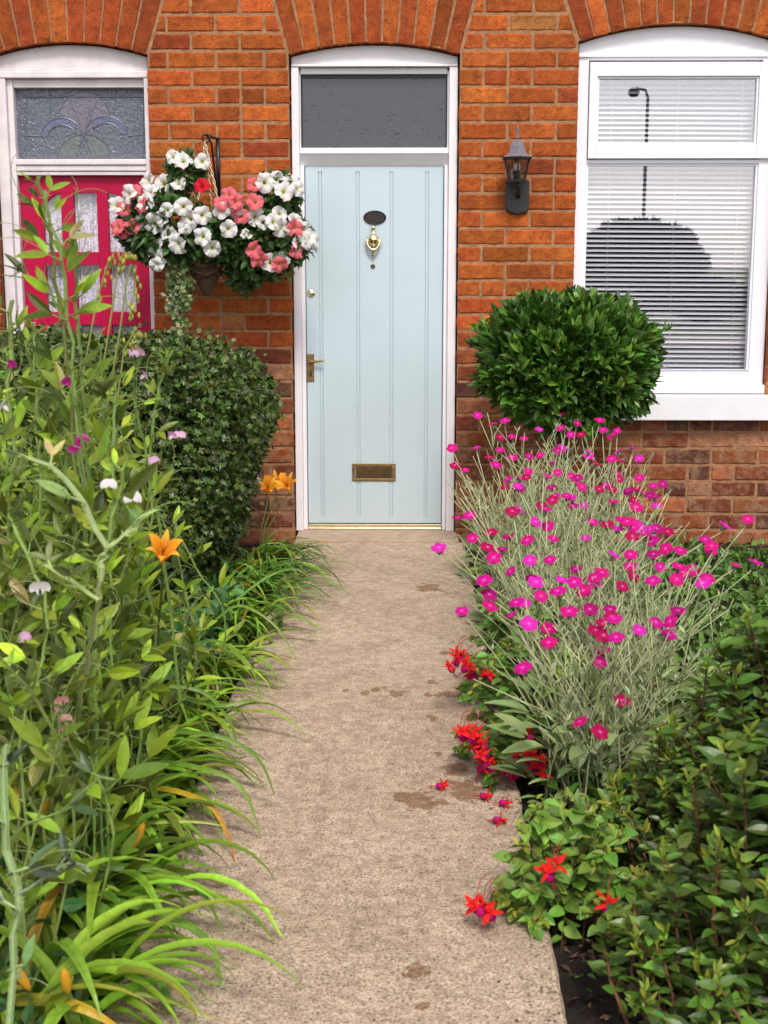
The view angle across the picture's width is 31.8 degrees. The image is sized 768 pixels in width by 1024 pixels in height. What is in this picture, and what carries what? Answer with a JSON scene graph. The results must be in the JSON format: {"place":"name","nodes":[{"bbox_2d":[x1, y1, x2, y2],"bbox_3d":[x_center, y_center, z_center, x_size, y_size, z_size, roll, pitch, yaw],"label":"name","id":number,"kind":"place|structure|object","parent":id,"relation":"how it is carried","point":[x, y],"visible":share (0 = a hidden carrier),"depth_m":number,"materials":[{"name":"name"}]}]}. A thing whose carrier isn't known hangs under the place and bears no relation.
{"place":"outdoors","nodes":[
{"label":"outdoors","id":0,"kind":"place"},
{"bbox_2d":[0,541,284,1023],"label":"leaf litter","id":1,"kind":"object","parent":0,"point":[1,922],"visible":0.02,"depth_m":5.28,"materials":[{"name":"brown plant"}]},
{"bbox_2d":[0,544,291,1023],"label":"flower bed soil","id":2,"kind":"structure","parent":0,"point":[216,729],"depth_m":4.59,"materials":[{"name":"black soil"}]},
{"bbox_2d":[0,358,109,1023],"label":"sweet pea","id":3,"kind":"object","parent":2,"relation":"on","point":[30,733],"visible":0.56,"depth_m":2.67,"materials":[{"name":"green plant"}]},
{"bbox_2d":[0,696,115,1023],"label":"sweet pea","id":4,"kind":"object","parent":2,"relation":"on","point":[37,870],"visible":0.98,"depth_m":2.26,"materials":[{"name":"green plant"}]},
{"bbox_2d":[0,154,137,671],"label":"sweet pea","id":5,"kind":"object","parent":2,"relation":"on","point":[85,284],"visible":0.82,"depth_m":2.99,"materials":[{"name":"green plant"}]},
{"bbox_2d":[0,332,169,1010],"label":"sweet pea","id":6,"kind":"object","parent":2,"relation":"on","point":[96,688],"visible":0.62,"depth_m":2.88,"materials":[{"name":"green plant"}]},
{"bbox_2d":[0,341,195,775],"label":"sweet pea","id":7,"kind":"object","parent":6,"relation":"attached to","point":[141,479],"visible":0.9,"depth_m":2.34,"materials":[{"name":"green plant"}]},
{"bbox_2d":[0,333,200,916],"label":"sweet pea","id":8,"kind":"object","parent":2,"relation":"on","point":[133,632],"visible":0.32,"depth_m":3.25,"materials":[{"name":"green plant"}]},
{"bbox_2d":[67,250,146,550],"bbox_3d":[-0.716,-0.263,3.421,0.242,0.788,0.032,0,10,1],"label":"seedhead plant","id":9,"kind":"object","parent":2,"relation":"on","point":[138,334],"visible":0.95,"depth_m":3.37,"materials":[{"name":"green plant"}]},
{"bbox_2d":[0,313,250,775],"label":"sweet pea","id":10,"kind":"object","parent":2,"relation":"on","point":[188,643],"visible":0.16,"depth_m":4.04,"materials":[{"name":"green plant"}]},
{"bbox_2d":[0,558,250,1023],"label":"ground cover","id":11,"kind":"object","parent":2,"relation":"on","point":[73,902],"visible":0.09,"depth_m":4.43,"materials":[{"name":"green plant"}]},
{"bbox_2d":[13,751,268,880],"bbox_3d":[-0.731,0.722,3.421,0.820,0.433,0.980,0,10,1],"label":"daylily","id":12,"kind":"object","parent":2,"relation":"on","point":[172,780],"visible":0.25,"depth_m":3.48,"materials":[{"name":"green plant"}]},
{"bbox_2d":[0,794,283,1003],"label":"daylily","id":13,"kind":"object","parent":2,"relation":"on","point":[138,880],"visible":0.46,"depth_m":3.03,"materials":[{"name":"green plant"}]},
{"bbox_2d":[0,318,286,598],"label":"ivy bush","id":14,"kind":"object","parent":2,"relation":"on","point":[215,392],"visible":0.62,"depth_m":5.77,"materials":[{"name":"green plant"}]},
{"bbox_2d":[0,856,302,1023],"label":"daylily","id":15,"kind":"object","parent":2,"relation":"on","point":[86,962],"visible":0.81,"depth_m":2.69,"materials":[{"name":"green plant"}]},
{"bbox_2d":[1,568,319,1023],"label":"daylily","id":16,"kind":"object","parent":2,"relation":"on","point":[21,999],"visible":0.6,"depth_m":3.11,"materials":[{"name":"green plant"}]},
{"bbox_2d":[65,712,268,846],"bbox_3d":[-0.751,0.740,3.874,0.816,0.236,0.751,2,10,9],"label":"daylily","id":17,"kind":"object","parent":2,"relation":"on","point":[187,744],"visible":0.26,"depth_m":3.90,"materials":[{"name":"green plant"}]},
{"bbox_2d":[145,529,305,754],"bbox_3d":[-0.549,0.354,4.024,0.867,0.940,1.591,-6,12,-29],"label":"daylily","id":18,"kind":"object","parent":2,"relation":"on","point":[163,548],"visible":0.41,"depth_m":4.23,"materials":[{"name":"green plant"}]},
{"bbox_2d":[152,626,305,706],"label":"daylily","id":19,"kind":"object","parent":2,"relation":"on","point":[236,665],"visible":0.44,"depth_m":4.85,"materials":[{"name":"green plant"}]},
{"bbox_2d":[145,580,325,656],"bbox_3d":[-0.668,0.434,5.558,0.890,0.233,0.858,0,10,1],"label":"daylily","id":20,"kind":"object","parent":2,"relation":"on","point":[252,617],"visible":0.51,"depth_m":5.51,"materials":[{"name":"green plant"}]},
{"bbox_2d":[158,555,365,619],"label":"daylily","id":21,"kind":"object","parent":2,"relation":"on","point":[268,581],"visible":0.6,"depth_m":6.08,"materials":[{"name":"green plant"}]},
{"bbox_2d":[210,470,345,589],"bbox_3d":[-0.574,0.092,6.548,0.802,0.551,0.892,-5,11,-23],"label":"daylily","id":22,"kind":"object","parent":2,"relation":"on","point":[269,483],"visible":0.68,"depth_m":6.60,"materials":[{"name":"green plant"}]},
{"bbox_2d":[101,542,566,1023],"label":"path","id":23,"kind":"structure","parent":0,"point":[372,851],"depth_m":3.60,"materials":[{"name":"concrete"}]},
{"bbox_2d":[428,778,448,790],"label":"fallen flower","id":24,"kind":"object","parent":23,"relation":"on","point":[441,785],"visible":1,"depth_m":3.89,"materials":[{"name":"red plant"}]},
{"bbox_2d":[472,786,493,801],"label":"fallen flower","id":25,"kind":"object","parent":23,"relation":"on","point":[483,795],"visible":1,"depth_m":3.82,"materials":[{"name":"red plant"}]},
{"bbox_2d":[487,812,506,827],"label":"fallen flower","id":26,"kind":"object","parent":23,"relation":"on","point":[497,819],"visible":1,"depth_m":3.65,"materials":[{"name":"red plant"}]},
{"bbox_2d":[491,792,512,808],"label":"fallen flower","id":27,"kind":"object","parent":23,"relation":"on","point":[501,802],"visible":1,"depth_m":3.77,"materials":[{"name":"red plant"}]},
{"bbox_2d":[115,546,563,1023],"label":"leaf litter","id":28,"kind":"object","parent":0,"point":[498,981],"visible":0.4,"depth_m":3.77,"materials":[{"name":"brown plant"}]},
{"bbox_2d":[465,543,767,1023],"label":"flower bed soil","id":29,"kind":"structure","parent":0,"point":[575,1013],"depth_m":3.02,"materials":[{"name":"black soil"}]},
{"bbox_2d":[443,587,587,710],"bbox_3d":[0.481,0.495,4.710,0.584,0.422,0.528,0,10,1],"label":"fuchsia","id":30,"kind":"object","parent":29,"relation":"on","point":[470,665],"visible":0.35,"depth_m":4.61,"materials":[{"name":"green plant"}]},
{"bbox_2d":[445,411,602,588],"bbox_3d":[0.663,-0.052,6.420,0.742,0.883,0.711,0,10,1],"label":"rose campion","id":31,"kind":"object","parent":29,"relation":"on","point":[499,437],"visible":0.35,"depth_m":6.41,"materials":[{"name":"green plant"}]},
{"bbox_2d":[450,639,611,792],"bbox_3d":[0.449,0.608,4.083,0.507,0.425,0.530,0,10,1],"label":"fuchsia","id":32,"kind":"object","parent":29,"relation":"on","point":[483,743],"visible":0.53,"depth_m":3.99,"materials":[{"name":"green plant"}]},
{"bbox_2d":[443,444,667,637],"bbox_3d":[0.700,0.134,5.556,0.910,0.827,0.660,0,10,1],"label":"rose campion","id":33,"kind":"object","parent":29,"relation":"on","point":[528,472],"visible":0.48,"depth_m":5.55,"materials":[{"name":"green plant"}]},
{"bbox_2d":[464,786,647,951],"bbox_3d":[0.409,0.845,3.176,0.454,0.366,0.389,0,10,1],"label":"fuchsia","id":34,"kind":"object","parent":29,"relation":"on","point":[561,856],"visible":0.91,"depth_m":3.10,"materials":[{"name":"green plant"}]},
{"bbox_2d":[463,280,672,561],"bbox_3d":[0.906,-0.397,6.750,1.014,1.502,0.848,0,10,1],"label":"bay bush","id":35,"kind":"object","parent":29,"relation":"on","point":[523,373],"visible":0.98,"depth_m":6.49,"materials":[{"name":"green plant"}]},
{"bbox_2d":[488,417,671,608],"bbox_3d":[0.870,0.026,6.025,0.812,0.870,0.738,0,10,1],"label":"rose campion","id":36,"kind":"object","parent":29,"relation":"on","point":[582,434],"visible":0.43,"depth_m":5.96,"materials":[{"name":"green plant"}]},
{"bbox_2d":[431,479,741,707],"bbox_3d":[0.687,0.300,4.676,1.060,0.816,0.720,0,10,1],"label":"rose campion","id":37,"kind":"object","parent":29,"relation":"on","point":[494,555],"visible":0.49,"depth_m":4.66,"materials":[{"name":"green plant"}]},
{"bbox_2d":[455,580,728,822],"bbox_3d":[0.620,0.519,3.884,0.734,0.670,0.712,-3,11,-15],"label":"rose campion","id":38,"kind":"object","parent":29,"relation":"on","point":[614,745],"visible":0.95,"depth_m":3.83,"materials":[{"name":"green plant"}]},
{"bbox_2d":[452,466,754,679],"bbox_3d":[0.771,0.236,5.091,0.979,0.793,0.703,-3,11,-15],"label":"rose campion","id":39,"kind":"object","parent":29,"relation":"on","point":[635,506],"visible":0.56,"depth_m":5.08,"materials":[{"name":"green plant"}]},
{"bbox_2d":[476,536,763,773],"bbox_3d":[0.784,0.437,4.256,0.781,0.696,0.768,7,12,32],"label":"rose campion","id":40,"kind":"object","parent":29,"relation":"on","point":[704,581],"visible":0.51,"depth_m":4.23,"materials":[{"name":"green plant"}]},
{"bbox_2d":[569,784,691,1022],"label":"shrub","id":41,"kind":"object","parent":29,"relation":"on","point":[591,975],"visible":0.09,"depth_m":2.91,"materials":[{"name":"green plant"}]},
{"bbox_2d":[495,531,767,868],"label":"ground cover","id":42,"kind":"object","parent":29,"relation":"on","point":[725,566],"visible":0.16,"depth_m":5.96,"materials":[{"name":"green plant"}]},
{"bbox_2d":[587,602,767,1023],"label":"privet hedge","id":43,"kind":"object","parent":29,"relation":"on","point":[703,912],"visible":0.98,"depth_m":2.74,"materials":[{"name":"green plant"}]},
{"bbox_2d":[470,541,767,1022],"bbox_3d":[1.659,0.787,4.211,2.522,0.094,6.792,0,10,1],"label":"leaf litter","id":44,"kind":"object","parent":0,"point":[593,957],"visible":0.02,"depth_m":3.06,"materials":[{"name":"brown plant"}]},
{"label":"ground","id":45,"kind":"structure","parent":0,"visible":0},
{"bbox_2d":[295,527,458,542],"bbox_3d":[-0.037,0.222,7.616,0.900,0.212,0.397,0,10,1],"label":"doorstep","id":46,"kind":"object","parent":45,"relation":"on","point":[384,535],"visible":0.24,"depth_m":7.53,"materials":[{"name":"stone"}]},
{"bbox_2d":[0,0,767,562],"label":"brick house","id":47,"kind":"structure","parent":45,"relation":"on","point":[384,132],"depth_m":7.34,"materials":[{"name":"brick"}]},
{"bbox_2d":[20,176,150,355],"bbox_3d":[-1.643,-0.886,7.574,0.701,1.947,0.040,0,10,1],"label":"door","id":48,"kind":"structure","parent":47,"relation":"in","point":[108,184],"depth_m":7.46,"materials":[{"name":"paint"}]},
{"bbox_2d":[45,193,136,340],"bbox_3d":[-1.624,-1.276,7.535,0.557,1.038,0.032,0,10,1],"label":"lace curtain","id":49,"kind":"object","parent":48,"relation":"hanging from","point":[88,203],"visible":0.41,"depth_m":7.51,"materials":[{"name":"white fabric"}]},
{"bbox_2d":[201,133,220,195],"bbox_3d":[-0.909,-1.827,7.099,0.054,0.308,0.305,0,10,1],"label":"basket bracket","id":50,"kind":"object","parent":47,"relation":"attached to","point":[217,173],"visible":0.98,"depth_m":7.22,"materials":[{"name":"black metal"}]},
{"bbox_2d":[188,140,223,295],"bbox_3d":[-0.927,-1.522,7.005,0.255,0.789,0.256,0,10,1],"label":"hanging basket","id":51,"kind":"object","parent":50,"relation":"hanging from","point":[206,275],"visible":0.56,"depth_m":6.99,"materials":[{"name":"wicker"}]},
{"bbox_2d":[161,254,195,332],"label":"trailing ivy","id":52,"kind":"object","parent":51,"relation":"hanging from","point":[181,296],"visible":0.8,"depth_m":6.99,"materials":[{"name":"green plant"}]},
{"bbox_2d":[108,146,318,300],"bbox_3d":[-0.874,-1.485,6.970,1.084,0.787,0.508,0,10,1],"label":"petunia plant","id":53,"kind":"object","parent":51,"relation":"in","point":[234,241],"visible":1,"depth_m":6.88,"materials":[{"name":"white plant"}]},
{"bbox_2d":[305,166,443,522],"bbox_3d":[-0.053,-0.921,7.523,0.754,2.001,0.086,0,10,1],"label":"door","id":54,"kind":"structure","parent":47,"relation":"in","point":[374,278],"depth_m":7.52,"materials":[{"name":"blue paint"}]},
{"bbox_2d":[502,125,531,214],"bbox_3d":[0.700,-1.804,7.123,0.153,0.455,0.217,0,10,1],"label":"wall lamp","id":55,"kind":"object","parent":47,"relation":"attached to","point":[517,196],"visible":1,"depth_m":7.13,"materials":[{"name":"black metal"}]},
{"bbox_2d":[585,62,753,368],"bbox_3d":[1.559,-1.604,7.415,0.970,1.663,0.040,0,10,1],"label":"venetian blind","id":56,"kind":"object","parent":47,"relation":"attached to","point":[672,255],"visible":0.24,"depth_m":7.42,"materials":[{"name":"white plastic"}]},
{"bbox_2d":[573,27,767,392],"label":"window","id":57,"kind":"structure","parent":47,"relation":"in","point":[659,53],"depth_m":7.23,"materials":[{"name":"white plastic"}]}
]}

